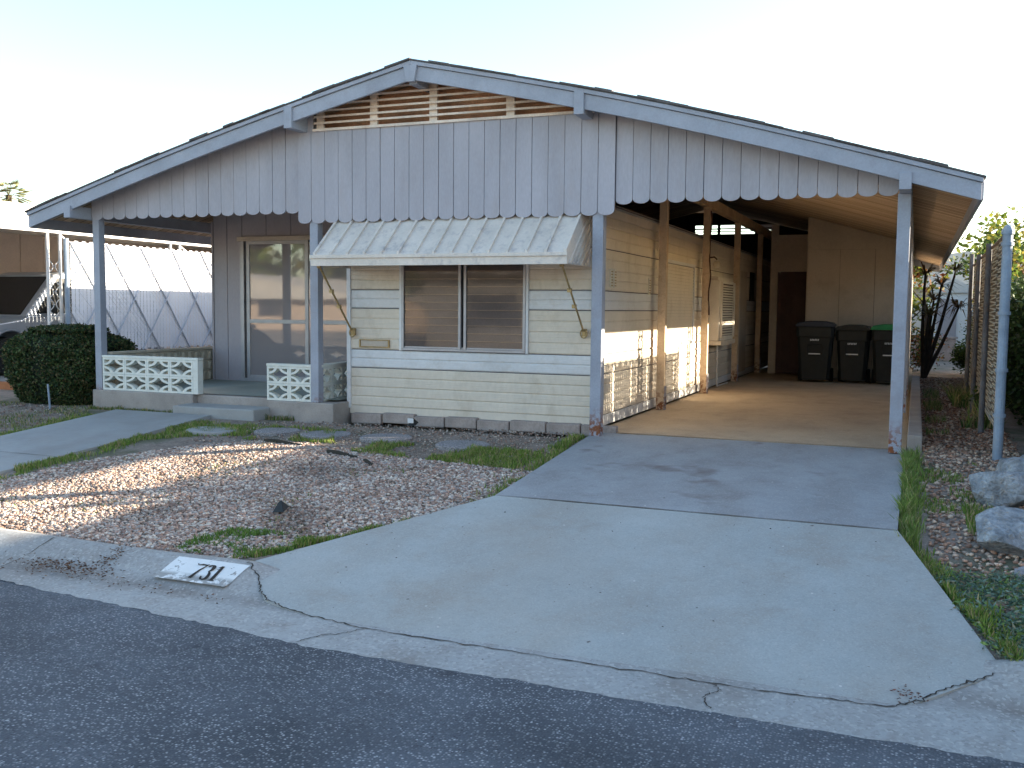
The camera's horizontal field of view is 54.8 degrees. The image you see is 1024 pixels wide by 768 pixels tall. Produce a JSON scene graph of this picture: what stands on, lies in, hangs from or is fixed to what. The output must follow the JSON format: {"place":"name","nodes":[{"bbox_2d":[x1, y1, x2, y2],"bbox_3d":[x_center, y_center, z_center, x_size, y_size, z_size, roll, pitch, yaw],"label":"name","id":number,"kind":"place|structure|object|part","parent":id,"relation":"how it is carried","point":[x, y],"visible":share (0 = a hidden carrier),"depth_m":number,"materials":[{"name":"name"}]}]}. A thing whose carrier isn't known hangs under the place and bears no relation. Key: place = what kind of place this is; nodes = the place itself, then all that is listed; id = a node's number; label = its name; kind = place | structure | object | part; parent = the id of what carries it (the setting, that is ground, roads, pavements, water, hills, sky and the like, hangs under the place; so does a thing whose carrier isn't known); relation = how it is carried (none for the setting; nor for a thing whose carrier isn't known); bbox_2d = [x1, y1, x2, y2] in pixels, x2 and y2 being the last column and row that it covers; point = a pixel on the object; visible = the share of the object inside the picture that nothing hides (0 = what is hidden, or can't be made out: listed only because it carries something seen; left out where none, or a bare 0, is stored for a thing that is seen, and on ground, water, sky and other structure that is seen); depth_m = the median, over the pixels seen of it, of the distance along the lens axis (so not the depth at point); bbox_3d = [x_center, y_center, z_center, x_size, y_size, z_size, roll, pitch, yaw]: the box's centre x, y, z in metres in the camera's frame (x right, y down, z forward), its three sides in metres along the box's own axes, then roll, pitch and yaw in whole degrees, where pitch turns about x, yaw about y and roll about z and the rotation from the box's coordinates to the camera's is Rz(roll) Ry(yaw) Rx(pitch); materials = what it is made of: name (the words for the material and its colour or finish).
{"place":"outdoors","nodes":[
{"label":"outdoors","id":0,"kind":"place"},
{"bbox_2d":[0,375,8,381],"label":"neighbour driveway","id":1,"kind":"structure","parent":0,"point":[2,378],"depth_m":16.63,"materials":[{"name":"concrete"}]},
{"bbox_2d":[0,272,163,375],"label":"parked van","id":2,"kind":"object","parent":1,"relation":"on","point":[23,301],"visible":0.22,"depth_m":17.96,"materials":[{"name":"silver metal"}]},
{"bbox_3d":[-8.379,-1.631,18.198,0.130,0.650,1.100,2,5,22],"label":"side window","id":3,"kind":"part","parent":2,"relation":"part of","materials":[{"name":"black glass"}]},
{"bbox_3d":[-7.966,-1.704,19.205,0.130,0.650,0.920,2,5,22],"label":"side window","id":4,"kind":"part","parent":2,"relation":"part of","materials":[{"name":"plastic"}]},
{"bbox_3d":[-7.597,-1.770,20.105,0.130,0.650,0.970,2,5,22],"label":"side window","id":5,"kind":"part","parent":2,"relation":"part of","materials":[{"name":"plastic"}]},
{"bbox_2d":[0,201,211,349],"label":"neighbour carport","id":6,"kind":"object","parent":1,"relation":"on","point":[24,247],"visible":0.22,"depth_m":20.63,"materials":[{"name":"white metal"}]},
{"bbox_2d":[0,402,79,432],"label":"gravel","id":7,"kind":"structure","parent":0,"point":[20,405],"depth_m":12.04,"materials":[{"name":"grey gravel"}]},
{"bbox_2d":[0,409,209,473],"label":"path","id":8,"kind":"structure","parent":0,"point":[82,434],"depth_m":10.46,"materials":[{"name":"concrete"}]},
{"bbox_2d":[93,379,353,424],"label":"porch floor","id":9,"kind":"structure","parent":0,"point":[333,411],"depth_m":11.92,"materials":[{"name":"grey concrete"}]},
{"bbox_2d":[102,355,202,394],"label":"breeze block wall","id":10,"kind":"structure","parent":9,"relation":"on","point":[149,377],"depth_m":12.10,"materials":[{"name":"white paint"}]},
{"bbox_2d":[107,347,212,385],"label":"side block wall","id":11,"kind":"structure","parent":9,"relation":"on","point":[205,354],"depth_m":13.54,"materials":[{"name":"beige concrete"}]},
{"bbox_2d":[266,363,310,401],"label":"breeze block wall","id":12,"kind":"structure","parent":9,"relation":"on","point":[289,384],"depth_m":11.35,"materials":[{"name":"white paint"}]},
{"bbox_2d":[322,361,346,401],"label":"breeze block wall","id":13,"kind":"structure","parent":9,"relation":"on","point":[336,382],"depth_m":11.57,"materials":[{"name":"white paint"}]},
{"bbox_2d":[0,440,531,558],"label":"gravel","id":14,"kind":"structure","parent":0,"point":[280,472],"depth_m":7.87,"materials":[{"name":"beige gravel"}]},
{"bbox_2d":[273,500,288,512],"bbox_3d":[-1.705,0.910,7.287,0.100,0.097,0.086,2,5,22],"label":"rock","id":15,"kind":"object","parent":14,"relation":"on","point":[281,506],"visible":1,"depth_m":7.27,"materials":[{"name":"grey stone"}]},
{"bbox_2d":[264,439,301,444],"bbox_3d":[-2.277,0.584,9.810,0.507,0.056,0.012,3,5,30],"label":"plastic edging","id":16,"kind":"object","parent":14,"relation":"on","point":[277,441],"visible":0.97,"depth_m":9.82,"materials":[{"name":"black plastic"}]},
{"bbox_2d":[326,449,356,457],"bbox_3d":[-1.595,0.657,9.238,0.420,0.061,0.012,4,6,39],"label":"plastic edging","id":17,"kind":"object","parent":14,"relation":"on","point":[341,453],"visible":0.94,"depth_m":9.25,"materials":[{"name":"black plastic"}]},
{"bbox_2d":[0,580,1023,767],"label":"road","id":18,"kind":"structure","parent":0,"point":[87,683],"depth_m":4.07,"materials":[{"name":"grey asphalt"}]},
{"bbox_2d":[0,528,1023,762],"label":"curb","id":19,"kind":"structure","parent":18,"relation":"on","point":[984,717],"depth_m":4.70,"materials":[{"name":"concrete"}]},
{"bbox_2d":[0,544,222,603],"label":"leaf litter","id":20,"kind":"object","parent":19,"relation":"on","point":[67,565],"visible":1,"depth_m":6.23,"materials":[{"name":"brown plant"}]},
{"bbox_2d":[152,556,248,586],"bbox_3d":[-1.897,1.139,6.020,0.540,0.071,0.245,2,5,22],"label":"house number","id":21,"kind":"object","parent":19,"relation":"on","point":[197,570],"visible":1,"depth_m":6.02,"materials":[{"name":"paint"}]},
{"bbox_2d":[703,686,720,707],"bbox_3d":[0.872,1.365,4.326,0.064,0.010,0.260,3,5,25],"label":"gutter crack","id":22,"kind":"object","parent":19,"relation":"on","point":[709,693],"visible":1,"depth_m":4.31,"materials":[{"name":"grey concrete"}]},
{"bbox_2d":[890,680,928,703],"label":"leaf litter","id":23,"kind":"object","parent":19,"relation":"on","point":[918,693],"visible":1,"depth_m":4.30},
{"bbox_2d":[0,360,1023,659],"bbox_3d":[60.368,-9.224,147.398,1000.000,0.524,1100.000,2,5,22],"label":"ground","id":24,"kind":"structure","parent":0,"point":[1012,428],"depth_m":9.81,"materials":[{"name":"soil"}]},
{"bbox_2d":[0,381,12,389],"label":"terracotta edging","id":25,"kind":"object","parent":24,"relation":"on","point":[4,385],"depth_m":14.87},
{"bbox_2d":[0,177,34,204],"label":"palm tree","id":26,"kind":"object","parent":24,"relation":"on","point":[8,198],"visible":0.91,"depth_m":55.12,"materials":[{"name":"green plant"}]},
{"bbox_2d":[47,384,50,409],"bbox_3d":[-5.752,0.159,12.259,0.076,0.317,0.022,5,6,44],"label":"metal stake","id":27,"kind":"object","parent":24,"relation":"on","point":[48,391],"visible":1,"depth_m":12.25,"materials":[{"name":"paint"}]},
{"bbox_2d":[0,322,137,405],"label":"hedge","id":28,"kind":"object","parent":24,"relation":"on","point":[59,359],"visible":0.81,"depth_m":12.70,"materials":[{"name":"green plant"}]},
{"bbox_2d":[186,426,237,435],"bbox_3d":[-3.217,0.507,10.632,0.583,0.052,0.550,2,5,22],"label":"stepping stone","id":29,"kind":"object","parent":24,"relation":"on","point":[213,431],"visible":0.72,"depth_m":10.46,"materials":[{"name":"stone"}]},
{"bbox_2d":[173,403,269,420],"bbox_3d":[-3.385,0.365,11.551,1.140,0.210,0.395,2,5,22],"label":"porch step","id":30,"kind":"object","parent":24,"relation":"on","point":[236,412],"visible":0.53,"depth_m":11.37,"materials":[{"name":"concrete"}]},
{"bbox_2d":[254,427,300,435],"bbox_3d":[-2.496,0.513,10.513,0.478,0.052,0.484,2,5,22],"label":"stepping stone","id":31,"kind":"object","parent":24,"relation":"on","point":[272,431],"visible":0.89,"depth_m":10.38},
{"bbox_2d":[300,430,351,439],"bbox_3d":[-1.936,0.536,10.268,0.554,0.052,0.550,2,5,22],"label":"stepping stone","id":32,"kind":"object","parent":24,"relation":"on","point":[317,434],"visible":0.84,"depth_m":10.14,"materials":[{"name":"grey stone"}]},
{"bbox_2d":[351,412,382,423],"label":"edging block","id":33,"kind":"structure","parent":24,"relation":"on","point":[367,418],"depth_m":11.24,"materials":[{"name":"concrete"}]},
{"bbox_2d":[363,459,372,464],"bbox_3d":[-1.292,0.707,8.858,0.012,0.058,0.185,-2,5,-34],"label":"plastic edging","id":34,"kind":"object","parent":24,"relation":"on","point":[367,461],"visible":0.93,"depth_m":8.85,"materials":[{"name":"black plastic"}]},
{"bbox_2d":[187,420,583,467],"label":"gravel","id":35,"kind":"structure","parent":24,"relation":"on","point":[490,435],"depth_m":10.12,"materials":[{"name":"brown gravel"}]},
{"bbox_2d":[408,418,417,426],"bbox_3d":[-1.077,0.421,10.746,0.100,0.101,0.098,2,5,22],"label":"garden light","id":36,"kind":"object","parent":35,"relation":"on","point":[413,422],"visible":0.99,"depth_m":10.72,"materials":[{"name":"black plastic"}]},
{"bbox_2d":[359,433,412,442],"bbox_3d":[-1.279,0.559,10.048,0.547,0.052,0.546,2,5,22],"label":"stepping stone","id":37,"kind":"object","parent":24,"relation":"on","point":[370,438],"visible":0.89,"depth_m":9.96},
{"bbox_2d":[383,412,416,423],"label":"edging block","id":38,"kind":"structure","parent":24,"relation":"on","point":[397,418],"depth_m":11.11,"materials":[{"name":"concrete"}]},
{"bbox_2d":[414,416,444,427],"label":"edging block","id":39,"kind":"structure","parent":24,"relation":"on","point":[430,421],"depth_m":10.94,"materials":[{"name":"concrete"}]},
{"bbox_2d":[445,416,478,428],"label":"edging block","id":40,"kind":"structure","parent":24,"relation":"on","point":[460,422],"depth_m":10.80,"materials":[{"name":"concrete"}]},
{"bbox_2d":[435,440,489,450],"bbox_3d":[-0.484,0.605,9.639,0.532,0.052,0.546,2,5,22],"label":"stepping stone","id":41,"kind":"object","parent":24,"relation":"on","point":[448,445],"visible":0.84,"depth_m":9.55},
{"bbox_2d":[477,419,509,431],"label":"edging block","id":42,"kind":"structure","parent":24,"relation":"on","point":[484,425],"depth_m":10.65,"materials":[{"name":"concrete"}]},
{"bbox_2d":[24,57,986,453],"bbox_3d":[1.909,-1.911,17.503,10.785,3.934,16.000,2,5,22],"label":"manufactured home","id":43,"kind":"object","parent":24,"relation":"on","point":[424,237],"visible":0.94,"depth_m":10.78,"materials":[{"name":"grey wood"}]},
{"bbox_2d":[237,235,346,381],"bbox_3d":[-2.918,-1.020,13.595,2.040,2.025,0.090,2,5,22],"label":"sliding door","id":44,"kind":"structure","parent":43,"relation":"in","point":[245,242],"depth_m":13.86,"materials":[{"name":"metal"}]},
{"bbox_2d":[399,264,528,353],"bbox_3d":[-0.542,-0.933,10.794,1.555,1.170,0.042,2,5,22],"label":"front window","id":45,"kind":"structure","parent":43,"relation":"in","point":[455,308],"depth_m":10.79,"materials":[{"name":"glass"}]},
{"bbox_2d":[666,259,695,346],"bbox_3d":[2.351,-1.123,13.816,0.040,1.160,1.840,2,5,22],"label":"shuttered window","id":46,"kind":"structure","parent":43,"relation":"in","point":[680,329],"depth_m":13.86,"materials":[{"name":"white metal"}]},
{"bbox_2d":[708,211,712,314],"bbox_3d":[2.984,-1.820,14.871,0.042,1.566,0.083,2,5,22],"label":"conduit cable","id":47,"kind":"object","parent":43,"relation":"attached to","point":[710,264],"visible":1,"depth_m":14.86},
{"bbox_2d":[710,256,720,267],"bbox_3d":[3.058,-1.830,14.832,0.165,0.176,0.110,6,7,49],"label":"carport lamp","id":48,"kind":"object","parent":43,"relation":"attached to","point":[716,264],"visible":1,"depth_m":14.78,"materials":[{"name":"white glass"}]},
{"bbox_2d":[708,276,734,385],"bbox_3d":[3.473,-0.855,16.290,0.225,1.794,1.460,2,5,22],"label":"evaporative cooler","id":49,"kind":"object","parent":43,"relation":"attached to","point":[722,309],"visible":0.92,"depth_m":15.67,"materials":[{"name":"beige metal"}]},
{"bbox_2d":[737,271,746,371],"bbox_3d":[4.399,-1.191,18.843,0.016,1.900,0.800,2,5,22],"label":"side door","id":50,"kind":"structure","parent":43,"relation":"in","point":[743,275],"depth_m":18.79,"materials":[{"name":"paint"}]},
{"bbox_2d":[749,272,754,300],"bbox_3d":[4.804,-1.944,19.759,0.018,0.570,0.500,2,5,22],"label":"side window","id":51,"kind":"structure","parent":43,"relation":"in","point":[752,275],"depth_m":19.70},
{"bbox_2d":[0,379,1023,662],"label":"grass","id":52,"kind":"structure","parent":24,"relation":"on","point":[910,507],"depth_m":8.56,"materials":[{"name":"green plant"}]},
{"bbox_2d":[510,420,547,432],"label":"edging block","id":53,"kind":"structure","parent":24,"relation":"on","point":[526,426],"depth_m":10.50,"materials":[{"name":"concrete"}]},
{"bbox_2d":[546,422,581,434],"bbox_3d":[0.550,0.471,10.390,0.370,0.115,0.100,1,7,20],"label":"edging block","id":54,"kind":"object","parent":24,"relation":"on","point":[559,428],"depth_m":10.35,"materials":[{"name":"concrete"}]},
{"bbox_2d":[581,424,617,435],"bbox_3d":[0.910,0.488,10.251,0.380,0.115,0.100,2,5,23],"label":"edging block","id":55,"kind":"object","parent":24,"relation":"on","point":[606,429],"depth_m":10.18,"materials":[{"name":"concrete"}]},
{"bbox_2d":[911,270,939,328],"bbox_3d":[12.349,-2.727,31.221,2.233,3.588,3.179,5,6,44],"label":"bushy tree","id":56,"kind":"object","parent":24,"relation":"on","point":[915,306],"visible":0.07,"depth_m":30.75,"materials":[{"name":"green plant"}]},
{"bbox_2d":[909,319,949,370],"bbox_3d":[9.243,-0.828,22.346,1.376,1.291,1.216,-3,5,-35],"label":"shrub","id":57,"kind":"object","parent":24,"relation":"on","point":[917,353],"visible":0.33,"depth_m":22.18,"materials":[{"name":"green plant"}]},
{"bbox_2d":[913,256,957,365],"bbox_3d":[9.986,-1.946,24.008,1.107,3.027,1.542,-1,5,-24],"label":"tree","id":58,"kind":"object","parent":24,"relation":"on","point":[917,280],"visible":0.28,"depth_m":23.92,"materials":[{"name":"green plant"}]},
{"bbox_2d":[911,258,972,377],"bbox_3d":[8.354,-1.308,19.298,1.511,2.482,1.446,2,5,22],"label":"spiky plant","id":59,"kind":"object","parent":24,"relation":"on","point":[927,356],"visible":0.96,"depth_m":19.35,"materials":[{"name":"green plant"}]},
{"bbox_2d":[943,339,971,373],"bbox_3d":[9.633,-0.611,20.986,0.700,0.834,0.858,1,4,3],"label":"shrub","id":60,"kind":"object","parent":24,"relation":"on","point":[958,353],"visible":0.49,"depth_m":20.98,"materials":[{"name":"green plant"}]},
{"bbox_2d":[959,320,971,344],"bbox_3d":[11.669,-1.202,24.418,1.113,1.410,1.200,2,5,22],"label":"shrub","id":61,"kind":"object","parent":24,"relation":"on","point":[964,331],"visible":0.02,"depth_m":24.76,"materials":[{"name":"green plant"}]},
{"bbox_2d":[956,248,974,287],"bbox_3d":[17.197,-3.120,35.540,2.941,3.754,2.844,2,5,22],"label":"dark tree","id":62,"kind":"object","parent":24,"relation":"on","point":[967,260],"visible":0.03,"depth_m":35.69,"materials":[{"name":"green plant"}]},
{"bbox_2d":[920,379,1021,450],"bbox_3d":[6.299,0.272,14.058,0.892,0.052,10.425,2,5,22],"label":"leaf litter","id":63,"kind":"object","parent":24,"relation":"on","point":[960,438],"visible":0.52,"depth_m":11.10,"materials":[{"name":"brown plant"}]},
{"bbox_2d":[919,377,1023,611],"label":"gravel","id":64,"kind":"structure","parent":24,"relation":"on","point":[945,459],"depth_m":8.42,"materials":[{"name":"grey gravel"}]},
{"bbox_2d":[929,564,1023,659],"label":"ground cover","id":65,"kind":"object","parent":24,"relation":"on","point":[1002,582],"visible":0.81,"depth_m":5.29,"materials":[{"name":"green plant"}]},
{"bbox_2d":[945,206,1023,280],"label":"young tree","id":66,"kind":"object","parent":24,"relation":"on","point":[992,227],"visible":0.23,"depth_m":27.27,"materials":[{"name":"green plant"}]},
{"bbox_2d":[961,386,1011,420],"bbox_3d":[5.441,0.231,11.373,0.487,0.419,0.472,1,4,6],"label":"shrub","id":67,"kind":"object","parent":24,"relation":"on","point":[976,396],"visible":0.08,"depth_m":11.42,"materials":[{"name":"green plant"}]},
{"bbox_2d":[964,224,1014,460],"bbox_3d":[5.516,-0.556,11.595,0.107,2.268,6.484,2,5,22],"label":"slatted fence","id":68,"kind":"object","parent":24,"relation":"on","point":[989,262],"visible":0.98,"depth_m":10.12,"materials":[{"name":"paint"}]},
{"bbox_2d":[968,223,1023,367],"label":"tall screen hedge","id":69,"kind":"object","parent":24,"relation":"on","point":[1015,256],"depth_m":16.29,"materials":[{"name":"green plant"}]},
{"bbox_2d":[969,471,1023,507],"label":"boulder","id":70,"kind":"object","parent":24,"relation":"on","point":[996,488],"visible":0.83,"depth_m":7.09,"materials":[{"name":"stone"}]},
{"bbox_2d":[975,506,1023,557],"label":"boulder","id":71,"kind":"object","parent":24,"relation":"on","point":[999,529],"visible":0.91,"depth_m":6.06,"materials":[{"name":"stone"}]},
{"bbox_2d":[978,275,1023,424],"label":"tall hedge","id":72,"kind":"object","parent":24,"relation":"on","point":[1015,365],"visible":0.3,"depth_m":12.51,"materials":[{"name":"green plant"}]},
{"bbox_2d":[996,457,1023,472],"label":"boulder","id":73,"kind":"object","parent":24,"relation":"on","point":[1013,464],"visible":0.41,"depth_m":7.61,"materials":[{"name":"stone"}]},
{"bbox_2d":[1013,251,1023,273],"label":"garden tree","id":74,"kind":"object","parent":24,"relation":"on","point":[1022,267],"visible":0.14,"depth_m":20.96,"materials":[{"name":"green plant"}]},
{"bbox_2d":[1014,566,1023,581],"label":"flat stone","id":75,"kind":"object","parent":24,"relation":"on","point":[1021,569],"visible":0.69,"depth_m":5.70,"materials":[{"name":"grey stone"}]},
{"bbox_2d":[0,0,1023,253],"label":"sky","id":76,"kind":"structure","parent":0,"point":[90,90],"materials":[{"name":"white"}]},
{"bbox_2d":[256,496,995,705],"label":"driveway","id":77,"kind":"structure","parent":0,"point":[858,613],"depth_m":5.52,"materials":[{"name":"concrete"}]},
{"bbox_2d":[247,562,993,706],"bbox_3d":[0.160,1.245,5.036,4.174,0.107,0.531,2,5,23],"label":"driveway crack","id":78,"kind":"object","parent":77,"relation":"on","point":[966,682],"visible":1,"depth_m":4.61,"materials":[{"name":"grey concrete"}]},
{"bbox_2d":[495,433,903,530],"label":"driveway upper slab","id":79,"kind":"structure","parent":0,"point":[842,486],"depth_m":7.87,"materials":[{"name":"concrete"}]},
{"bbox_2d":[505,495,895,529],"bbox_3d":[1.172,0.876,6.814,2.778,0.001,0.022,2,5,22],"label":"driveway joint","id":80,"kind":"object","parent":79,"relation":"on","point":[699,512],"visible":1,"depth_m":6.79,"materials":[{"name":"grey concrete"}]},
{"bbox_2d":[609,366,911,450],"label":"carport floor","id":81,"kind":"structure","parent":0,"point":[763,405],"depth_m":12.10,"materials":[{"name":"concrete"}]},
{"bbox_2d":[616,432,872,447],"bbox_3d":[2.242,0.547,9.665,2.989,0.001,0.021,2,5,22],"label":"driveway joint","id":82,"kind":"object","parent":81,"relation":"on","point":[735,439],"visible":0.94,"depth_m":9.72,"materials":[{"name":"grey concrete"}]},
{"bbox_2d":[796,321,836,380],"bbox_3d":[5.447,-0.585,17.710,0.660,1.088,0.780,2,5,20],"label":"wheeled bin","id":83,"kind":"object","parent":81,"relation":"on","point":[815,344],"visible":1,"depth_m":17.42,"materials":[{"name":"black plastic"}]},
{"bbox_2d":[768,217,913,379],"bbox_3d":[6.819,-1.772,20.776,2.960,3.010,5.320,2,5,22],"label":"storage room","id":84,"kind":"object","parent":81,"relation":"on","point":[814,276],"visible":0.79,"depth_m":18.31,"materials":[{"name":"paint"}]},
{"bbox_2d":[775,272,806,373],"bbox_3d":[5.532,-1.203,19.435,0.620,1.995,0.047,2,5,22],"label":"door","id":85,"kind":"structure","parent":84,"relation":"in","point":[791,296],"depth_m":19.44,"materials":[{"name":"brown wood"}]},
{"bbox_2d":[835,324,870,381],"bbox_3d":[6.090,-0.541,17.602,0.580,1.028,0.780,2,5,23],"label":"wheeled bin","id":86,"kind":"object","parent":81,"relation":"on","point":[853,344],"visible":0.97,"depth_m":17.32,"materials":[{"name":"black plastic"}]},
{"bbox_2d":[871,324,892,382],"bbox_3d":[6.618,-0.522,17.300,0.620,1.048,0.780,2,5,22],"label":"wheeled bin","id":87,"kind":"object","parent":81,"relation":"on","point":[881,336],"visible":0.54,"depth_m":17.05,"materials":[{"name":"black plastic"}]},
{"bbox_2d":[910,336,957,360],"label":"wall","id":88,"kind":"structure","parent":0,"point":[945,349],"depth_m":26.87,"materials":[{"name":"concrete"}]},
{"bbox_2d":[928,279,974,346],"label":"garden shed","id":89,"kind":"structure","parent":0,"point":[960,289],"depth_m":32.35,"materials":[{"name":"grey paint"}]},
{"bbox_2d":[936,299,956,336],"bbox_3d":[14.288,-1.946,32.478,0.600,1.700,0.020,2,5,22],"label":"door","id":90,"kind":"structure","parent":89,"relation":"in","point":[952,333],"depth_m":32.44,"materials":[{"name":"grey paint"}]},
{"bbox_2d":[911,251,1022,334],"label":"house","id":91,"kind":"structure","parent":0,"point":[957,277],"depth_m":44.72,"materials":[{"name":"paint"}]},
{"bbox_3d":[-5.621,-0.505,20.400,0.290,0.500,8.640,2,5,22],"label":"planter wall","id":92,"kind":"object","parent":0,"visible":0},
{"bbox_2d":[63,238,211,349],"bbox_3d":[-5.648,-1.460,20.224,0.121,2.430,8.822,2,5,22],"label":"privacy fence","id":93,"kind":"object","parent":92,"relation":"on","point":[179,289],"visible":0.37,"depth_m":17.83,"materials":[{"name":"paint"}]}
]}

